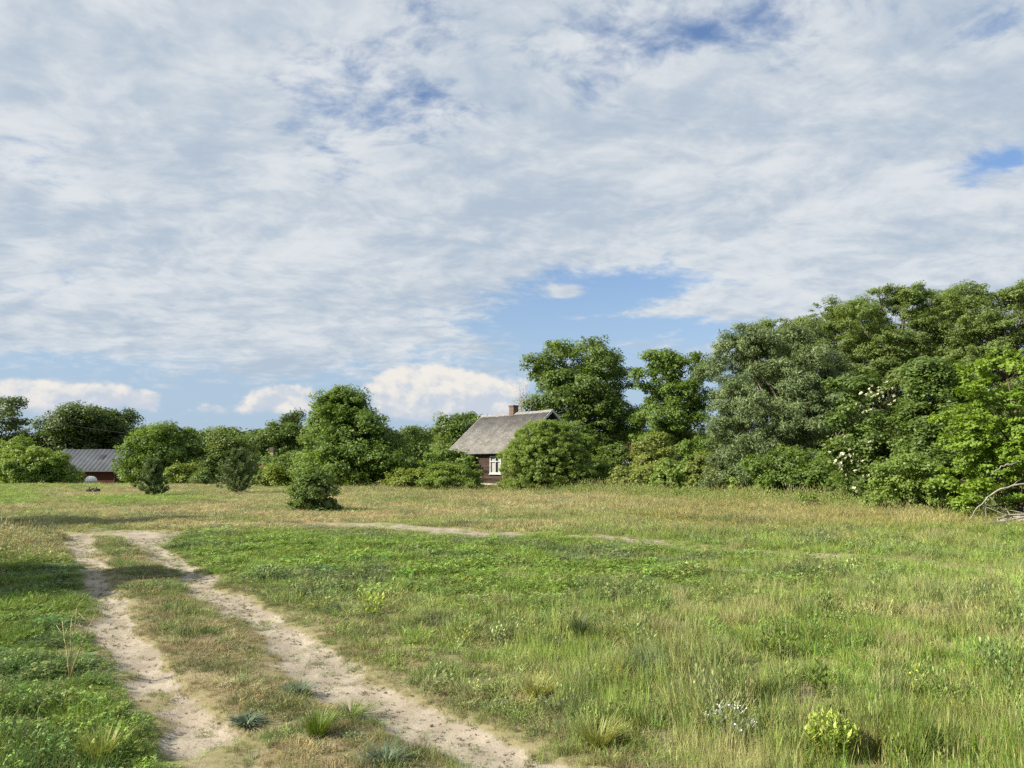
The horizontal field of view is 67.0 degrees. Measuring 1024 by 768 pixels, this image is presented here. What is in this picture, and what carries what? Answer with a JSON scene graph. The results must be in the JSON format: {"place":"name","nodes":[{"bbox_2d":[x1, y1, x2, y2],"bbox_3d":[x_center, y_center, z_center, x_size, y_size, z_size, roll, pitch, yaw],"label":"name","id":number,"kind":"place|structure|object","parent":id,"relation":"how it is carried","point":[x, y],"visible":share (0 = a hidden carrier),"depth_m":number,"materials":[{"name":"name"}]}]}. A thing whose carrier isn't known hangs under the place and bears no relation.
{"place":"outdoors","nodes":[
{"label":"outdoors","id":0,"kind":"place"},
{"bbox_2d":[13,416,127,433],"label":"overhead wire","id":1,"kind":"object","parent":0,"point":[75,426],"visible":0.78,"depth_m":109.09,"materials":[{"name":"black metal"}]},
{"bbox_2d":[0,474,1021,767],"bbox_3d":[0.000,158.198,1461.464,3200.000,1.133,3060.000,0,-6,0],"label":"ground","id":2,"kind":"structure","parent":0,"point":[172,712],"depth_m":5.89,"materials":[{"name":"beige soil"}]},
{"bbox_2d":[0,395,31,443],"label":"tall tree","id":3,"kind":"object","parent":2,"relation":"on","point":[11,421],"visible":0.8,"depth_m":103.95,"materials":[{"name":"green plant"}]},
{"bbox_2d":[0,434,36,483],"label":"bush","id":4,"kind":"object","parent":2,"relation":"on","point":[28,443],"visible":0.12,"depth_m":84.33,"materials":[{"name":"green plant"}]},
{"bbox_2d":[19,428,42,446],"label":"tree","id":5,"kind":"object","parent":2,"relation":"on","point":[25,431],"visible":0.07,"depth_m":111.44,"materials":[{"name":"green plant"}]},
{"bbox_2d":[0,443,86,483],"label":"bush","id":6,"kind":"object","parent":2,"relation":"on","point":[34,464],"visible":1,"depth_m":74.47,"materials":[{"name":"green plant"}]},
{"bbox_2d":[56,598,97,677],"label":"dry stalk","id":7,"kind":"object","parent":2,"relation":"on","point":[70,672],"visible":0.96,"depth_m":5.86,"materials":[{"name":"plant"}]},
{"bbox_2d":[28,400,145,481],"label":"walnut tree","id":8,"kind":"object","parent":2,"relation":"on","point":[58,436],"visible":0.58,"depth_m":113.73,"materials":[{"name":"green plant"}]},
{"bbox_2d":[84,476,97,483],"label":"dome cover","id":9,"kind":"object","parent":2,"relation":"on","point":[91,479],"visible":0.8,"depth_m":86.91,"materials":[{"name":"plastic"}]},
{"bbox_2d":[58,717,141,764],"bbox_3d":[-2.257,1.972,4.221,0.376,0.198,0.448,0,-6,0],"label":"grass clump","id":10,"kind":"object","parent":2,"relation":"on","point":[89,749],"visible":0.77,"depth_m":4.23,"materials":[{"name":"green plant"}]},
{"bbox_2d":[58,449,142,483],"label":"slate roofed house","id":11,"kind":"structure","parent":2,"relation":"on","point":[96,463],"depth_m":95.98,"materials":[{"name":"grey stone"}]},
{"bbox_2d":[82,472,89,483],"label":"door","id":12,"kind":"structure","parent":11,"relation":"in","point":[86,473],"depth_m":94.84,"materials":[{"name":"brown wood"}]},
{"bbox_2d":[130,457,170,494],"bbox_3d":[-19.815,5.123,42.545,2.113,2.221,2.055,0,-6,0],"label":"young pine","id":13,"kind":"object","parent":2,"relation":"on","point":[151,475],"visible":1,"depth_m":42.44,"materials":[{"name":"green plant"}]},
{"bbox_2d":[109,420,206,483],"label":"leafy tree","id":14,"kind":"object","parent":2,"relation":"on","point":[149,436],"visible":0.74,"depth_m":84.05,"materials":[{"name":"green plant"}]},
{"bbox_2d":[135,431,218,466],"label":"leafy tree","id":15,"kind":"object","parent":2,"relation":"on","point":[174,442],"depth_m":106.36,"materials":[{"name":"green plant"}]},
{"bbox_2d":[162,460,204,483],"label":"bush","id":16,"kind":"object","parent":2,"relation":"on","point":[178,472],"visible":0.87,"depth_m":70.67,"materials":[{"name":"green plant"}]},
{"bbox_2d":[176,426,217,483],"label":"birch tree","id":17,"kind":"object","parent":2,"relation":"on","point":[202,433],"visible":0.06,"depth_m":91.30,"materials":[{"name":"green plant"}]},
{"bbox_2d":[186,468,216,484],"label":"bush","id":18,"kind":"object","parent":2,"relation":"on","point":[201,476],"visible":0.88,"depth_m":65.14,"materials":[{"name":"green plant"}]},
{"bbox_2d":[190,425,264,483],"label":"leafy tree","id":19,"kind":"object","parent":2,"relation":"on","point":[216,450],"visible":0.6,"depth_m":85.90,"materials":[{"name":"green plant"}]},
{"bbox_2d":[209,447,262,492],"bbox_3d":[-16.597,5.188,46.547,3.363,2.952,2.928,0,-6,0],"label":"young pine","id":20,"kind":"object","parent":2,"relation":"on","point":[237,462],"visible":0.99,"depth_m":46.41,"materials":[{"name":"green plant"}]},
{"bbox_2d":[224,708,271,726],"bbox_3d":[-1.644,2.105,4.832,0.334,0.048,0.320,-6,-8,42],"label":"leaf rosette","id":21,"kind":"object","parent":2,"relation":"on","point":[248,718],"visible":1,"depth_m":4.85,"materials":[{"name":"green plant"}]},
{"bbox_2d":[239,432,268,455],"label":"leafy tree","id":22,"kind":"object","parent":2,"relation":"on","point":[250,438],"depth_m":110.72,"materials":[{"name":"green plant"}]},
{"bbox_2d":[259,447,274,473],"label":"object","id":23,"kind":"structure","parent":2,"relation":"on","point":[271,449],"depth_m":80.28,"materials":[{"name":"paint"}]},
{"bbox_2d":[253,463,296,486],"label":"bush","id":24,"kind":"object","parent":2,"relation":"on","point":[275,475],"visible":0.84,"depth_m":60.94,"materials":[{"name":"green plant"}]},
{"bbox_2d":[249,450,301,482],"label":"bush","id":25,"kind":"object","parent":2,"relation":"on","point":[282,460],"visible":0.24,"depth_m":74.55,"materials":[{"name":"green plant"}]},
{"bbox_2d":[242,419,308,476],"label":"leafy tree","id":26,"kind":"object","parent":2,"relation":"on","point":[280,438],"visible":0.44,"depth_m":101.71,"materials":[{"name":"green plant"}]},
{"bbox_2d":[279,407,308,433],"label":"tree","id":27,"kind":"object","parent":2,"relation":"on","point":[294,417],"visible":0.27,"depth_m":134.18,"materials":[{"name":"green plant"}]},
{"bbox_2d":[279,678,326,693],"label":"grass clump","id":28,"kind":"object","parent":2,"relation":"on","point":[298,687],"visible":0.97,"depth_m":5.61,"materials":[{"name":"green plant"}]},
{"bbox_2d":[287,426,335,483],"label":"linden tree","id":29,"kind":"object","parent":2,"relation":"on","point":[311,433],"visible":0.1,"depth_m":67.08,"materials":[{"name":"green plant"}]},
{"bbox_2d":[282,465,344,510],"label":"lone shrub","id":30,"kind":"object","parent":2,"relation":"on","point":[314,496],"visible":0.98,"depth_m":26.97,"materials":[{"name":"green plant"}]},
{"bbox_2d":[291,705,344,739],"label":"grass clump","id":31,"kind":"object","parent":2,"relation":"on","point":[317,727],"visible":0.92,"depth_m":4.62,"materials":[{"name":"green plant"}]},
{"bbox_2d":[317,698,385,717],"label":"grass clump","id":32,"kind":"object","parent":2,"relation":"on","point":[359,710],"visible":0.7,"depth_m":5.15,"materials":[{"name":"green plant"}]},
{"bbox_2d":[286,383,426,486],"bbox_3d":[-11.925,4.130,62.015,11.530,8.531,9.538,0,-6,0],"label":"linden tree","id":33,"kind":"object","parent":2,"relation":"on","point":[354,441],"visible":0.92,"depth_m":59.94,"materials":[{"name":"green plant"}]},
{"bbox_2d":[358,591,384,615],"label":"leafy plant","id":34,"kind":"object","parent":2,"relation":"on","point":[373,605],"visible":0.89,"depth_m":8.34,"materials":[{"name":"green plant"}]},
{"bbox_2d":[353,738,417,767],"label":"grass clump","id":35,"kind":"object","parent":2,"relation":"on","point":[386,752],"visible":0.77,"depth_m":4.24,"materials":[{"name":"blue plant"}]},
{"bbox_2d":[378,467,430,487],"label":"bush","id":36,"kind":"object","parent":2,"relation":"on","point":[409,476],"visible":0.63,"depth_m":53.76,"materials":[{"name":"green plant"}]},
{"bbox_2d":[376,435,434,465],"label":"leafy tree","id":37,"kind":"object","parent":2,"relation":"on","point":[428,449],"visible":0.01,"depth_m":114.06,"materials":[{"name":"green plant"}]},
{"bbox_2d":[399,425,436,469],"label":"tree","id":38,"kind":"object","parent":2,"relation":"on","point":[419,450],"visible":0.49,"depth_m":94.39,"materials":[{"name":"green plant"}]},
{"bbox_2d":[1,425,866,473],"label":"distant forest","id":39,"kind":"object","parent":2,"relation":"on","point":[254,431],"depth_m":157.62,"materials":[{"name":"green plant"}]},
{"bbox_2d":[0,519,894,767],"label":"clover","id":40,"kind":"object","parent":2,"relation":"on","point":[614,566],"visible":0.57,"depth_m":10.68,"materials":[{"name":"green plant"}]},
{"bbox_2d":[415,461,485,489],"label":"bush","id":41,"kind":"object","parent":2,"relation":"on","point":[443,475],"visible":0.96,"depth_m":50.75,"materials":[{"name":"green plant"}]},
{"bbox_2d":[417,448,483,485],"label":"bush","id":42,"kind":"object","parent":2,"relation":"on","point":[454,455],"visible":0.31,"depth_m":56.84,"materials":[{"name":"green plant"}]},
{"bbox_2d":[428,410,482,461],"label":"tree","id":43,"kind":"object","parent":2,"relation":"on","point":[454,428],"visible":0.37,"depth_m":82.43,"materials":[{"name":"green plant"}]},
{"bbox_2d":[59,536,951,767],"bbox_3d":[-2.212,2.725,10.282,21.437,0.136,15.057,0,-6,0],"label":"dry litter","id":44,"kind":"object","parent":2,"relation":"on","point":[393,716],"visible":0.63,"depth_m":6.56,"materials":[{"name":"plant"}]},
{"bbox_2d":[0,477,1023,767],"bbox_3d":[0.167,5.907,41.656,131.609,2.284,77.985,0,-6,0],"label":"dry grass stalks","id":45,"kind":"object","parent":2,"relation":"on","point":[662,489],"visible":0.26,"depth_m":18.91,"materials":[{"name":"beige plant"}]},
{"bbox_2d":[450,405,583,485],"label":"wooden cottage","id":46,"kind":"structure","parent":2,"relation":"on","point":[488,436],"depth_m":56.44,"materials":[{"name":"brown wood"}]},
{"bbox_2d":[489,456,500,474],"bbox_3d":[-1.157,5.745,54.701,0.162,1.320,1.394,5,-8,-38],"label":"window","id":47,"kind":"structure","parent":46,"relation":"in","point":[493,461],"depth_m":54.88,"materials":[{"name":"white paint"}]},
{"bbox_2d":[503,370,530,411],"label":"dead tree","id":48,"kind":"object","parent":2,"relation":"on","point":[521,408],"visible":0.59,"depth_m":72.21,"materials":[{"name":"grey wood"}]},
{"bbox_2d":[506,668,565,698],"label":"grass clump","id":49,"kind":"object","parent":2,"relation":"on","point":[538,687],"visible":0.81,"depth_m":5.47,"materials":[{"name":"green plant"}]},
{"bbox_2d":[495,419,598,491],"bbox_3d":[2.138,4.914,48.776,6.541,5.482,6.017,0,-6,0],"label":"round bush","id":50,"kind":"object","parent":2,"relation":"on","point":[543,455],"visible":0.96,"depth_m":47.58,"materials":[{"name":"green plant"}]},
{"bbox_2d":[564,613,596,639],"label":"rush clump","id":51,"kind":"object","parent":2,"relation":"on","point":[583,625],"visible":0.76,"depth_m":7.15,"materials":[{"name":"green plant"}]},
{"bbox_2d":[516,334,648,467],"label":"oak tree","id":52,"kind":"object","parent":2,"relation":"on","point":[588,401],"visible":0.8,"depth_m":73.55,"materials":[{"name":"green plant"}]},
{"bbox_2d":[558,711,633,749],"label":"grass clump","id":53,"kind":"object","parent":2,"relation":"on","point":[593,739],"visible":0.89,"depth_m":4.50,"materials":[{"name":"green plant"}]},
{"bbox_2d":[586,460,615,485],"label":"bush","id":54,"kind":"object","parent":2,"relation":"on","point":[601,467],"visible":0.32,"depth_m":49.35,"materials":[{"name":"green plant"}]},
{"bbox_2d":[589,441,636,478],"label":"bush","id":55,"kind":"object","parent":2,"relation":"on","point":[611,452],"visible":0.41,"depth_m":59.46,"materials":[{"name":"green plant"}]},
{"bbox_2d":[602,464,655,486],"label":"bramble","id":56,"kind":"object","parent":2,"relation":"on","point":[635,474],"visible":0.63,"depth_m":46.17,"materials":[{"name":"green plant"}]},
{"bbox_2d":[625,431,679,471],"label":"bush","id":57,"kind":"object","parent":2,"relation":"on","point":[643,456],"visible":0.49,"depth_m":55.24,"materials":[{"name":"green plant"}]},
{"bbox_2d":[644,457,698,489],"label":"bramble","id":58,"kind":"object","parent":2,"relation":"on","point":[671,472],"visible":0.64,"depth_m":44.13,"materials":[{"name":"green plant"}]},
{"bbox_2d":[624,348,720,462],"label":"maple tree","id":59,"kind":"object","parent":2,"relation":"on","point":[688,401],"visible":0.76,"depth_m":69.21,"materials":[{"name":"green plant"}]},
{"bbox_2d":[673,435,724,483],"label":"bush","id":60,"kind":"object","parent":2,"relation":"on","point":[701,441],"visible":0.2,"depth_m":57.77,"materials":[{"name":"green plant"}]},
{"bbox_2d":[685,451,727,488],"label":"bramble","id":61,"kind":"object","parent":2,"relation":"on","point":[696,470],"visible":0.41,"depth_m":43.07,"materials":[{"name":"green plant"}]},
{"bbox_2d":[703,696,756,744],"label":"white flowered plant","id":62,"kind":"object","parent":2,"relation":"on","point":[721,710],"visible":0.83,"depth_m":4.54,"materials":[{"name":"green plant"}]},
{"bbox_2d":[722,466,761,490],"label":"bramble","id":63,"kind":"object","parent":2,"relation":"on","point":[732,479],"visible":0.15,"depth_m":40.19,"materials":[{"name":"green plant"}]},
{"bbox_2d":[756,631,798,658],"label":"leafy plant","id":64,"kind":"object","parent":2,"relation":"on","point":[770,640],"visible":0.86,"depth_m":6.53,"materials":[{"name":"green plant"}]},
{"bbox_2d":[690,321,880,490],"bbox_3d":[14.204,1.322,40.161,8.668,9.426,8.373,2,-6,-18],"label":"willow tree","id":65,"kind":"object","parent":2,"relation":"on","point":[804,402],"visible":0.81,"depth_m":38.95,"materials":[{"name":"green plant"}]},
{"bbox_2d":[730,315,844,453],"bbox_3d":[19.518,1.324,53.494,8.936,12.161,7.954,-2,-7,22],"label":"locust tree","id":66,"kind":"object","parent":2,"relation":"on","point":[805,321],"visible":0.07,"depth_m":52.52,"materials":[{"name":"green plant"}]},
{"bbox_2d":[737,444,848,494],"bbox_3d":[13.717,4.254,36.775,5.586,2.813,4.849,-6,-8,44],"label":"hazel shrub","id":67,"kind":"object","parent":2,"relation":"on","point":[811,473],"visible":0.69,"depth_m":35.80,"materials":[{"name":"green plant"}]},
{"bbox_2d":[784,490,825,506],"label":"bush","id":68,"kind":"object","parent":2,"relation":"on","point":[807,497],"visible":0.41,"depth_m":28.14,"materials":[{"name":"green plant"}]},
{"bbox_2d":[806,657,836,698],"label":"leafy plant","id":69,"kind":"object","parent":2,"relation":"on","point":[820,680],"visible":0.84,"depth_m":5.45,"materials":[{"name":"green plant"}]},
{"bbox_2d":[794,707,863,763],"bbox_3d":[1.750,1.941,4.285,0.349,0.310,0.367,0,-6,0],"label":"spurge plant","id":70,"kind":"object","parent":2,"relation":"on","point":[829,722],"visible":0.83,"depth_m":4.24,"materials":[{"name":"green plant"}]},
{"bbox_2d":[808,293,891,478],"bbox_3d":[23.962,0.697,56.450,9.704,14.096,8.778,-5,-8,39],"label":"locust tree","id":71,"kind":"object","parent":2,"relation":"on","point":[828,324],"visible":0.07,"depth_m":55.55,"materials":[{"name":"green plant"}]},
{"bbox_2d":[818,372,908,500],"bbox_3d":[14.198,2.270,30.832,4.478,5.517,3.921,0,-6,0],"label":"elder shrub","id":72,"kind":"object","parent":2,"relation":"on","point":[856,454],"visible":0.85,"depth_m":30.35,"materials":[{"name":"green plant"}]},
{"bbox_2d":[833,280,965,438],"bbox_3d":[25.012,0.123,49.723,8.103,13.648,8.302,6,-9,-44],"label":"locust tree","id":73,"kind":"object","parent":2,"relation":"on","point":[891,356],"visible":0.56,"depth_m":49.55,"materials":[{"name":"green plant"}]},
{"bbox_2d":[858,451,953,509],"bbox_3d":[13.604,3.426,26.512,3.017,2.290,3.366,-5,-8,37],"label":"hazel shrub","id":74,"kind":"object","parent":2,"relation":"on","point":[896,484],"visible":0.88,"depth_m":25.83,"materials":[{"name":"green plant"}]},
{"bbox_2d":[906,661,928,697],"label":"yellow flowered plant","id":75,"kind":"object","parent":2,"relation":"on","point":[916,680],"visible":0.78,"depth_m":5.39,"materials":[{"name":"green plant"}]},
{"bbox_2d":[858,355,989,499],"bbox_3d":[15.569,1.862,28.771,5.231,5.884,4.899,0,-6,0],"label":"hazel shrub","id":76,"kind":"object","parent":2,"relation":"on","point":[926,377],"visible":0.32,"depth_m":28.39,"materials":[{"name":"green plant"}]},
{"bbox_2d":[898,284,1013,411],"bbox_3d":[30.943,0.310,54.614,9.247,14.387,8.353,3,-7,-24],"label":"locust tree","id":77,"kind":"object","parent":2,"relation":"on","point":[938,301],"visible":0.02,"depth_m":53.70,"materials":[{"name":"green plant"}]},
{"bbox_2d":[914,278,1023,430],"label":"locust tree","id":78,"kind":"object","parent":2,"relation":"on","point":[992,326],"visible":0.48,"depth_m":47.15,"materials":[{"name":"green plant"}]},
{"bbox_2d":[922,417,1016,510],"bbox_3d":[16.825,2.886,26.863,4.947,3.467,5.192,0,-6,0],"label":"hazel shrub","id":79,"kind":"object","parent":2,"relation":"on","point":[948,461],"visible":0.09,"depth_m":26.37,"materials":[{"name":"green plant"}]},
{"bbox_2d":[923,348,1023,516],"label":"fresh leaved tree","id":80,"kind":"object","parent":2,"relation":"on","point":[992,457],"visible":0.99,"depth_m":22.63,"materials":[{"name":"green plant"}]},
{"bbox_2d":[970,480,1023,518],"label":"dead branch","id":81,"kind":"object","parent":2,"relation":"on","point":[1014,484],"visible":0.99,"depth_m":20.15,"materials":[{"name":"grey wood"}]},
{"bbox_2d":[982,509,1023,523],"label":"dead branch","id":82,"kind":"object","parent":2,"relation":"on","point":[1008,517],"visible":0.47,"depth_m":20.13,"materials":[{"name":"grey wood"}]},
{"bbox_2d":[982,505,1023,517],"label":"dead branch","id":83,"kind":"object","parent":82,"relation":"on","point":[1008,514],"visible":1,"depth_m":20.17,"materials":[{"name":"grey wood"}]},
{"bbox_2d":[997,514,1023,520],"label":"dead branch","id":84,"kind":"object","parent":82,"relation":"on","point":[1010,517],"visible":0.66,"depth_m":20.18,"materials":[{"name":"grey wood"}]},
{"bbox_2d":[0,478,1023,767],"label":"meadow grass","id":85,"kind":"structure","parent":0,"point":[676,707],"depth_m":7.56,"materials":[{"name":"green plant"}]},
{"bbox_2d":[0,0,1023,435],"label":"sky","id":86,"kind":"structure","parent":0,"point":[229,213],"materials":[{"name":"white"}]}
]}

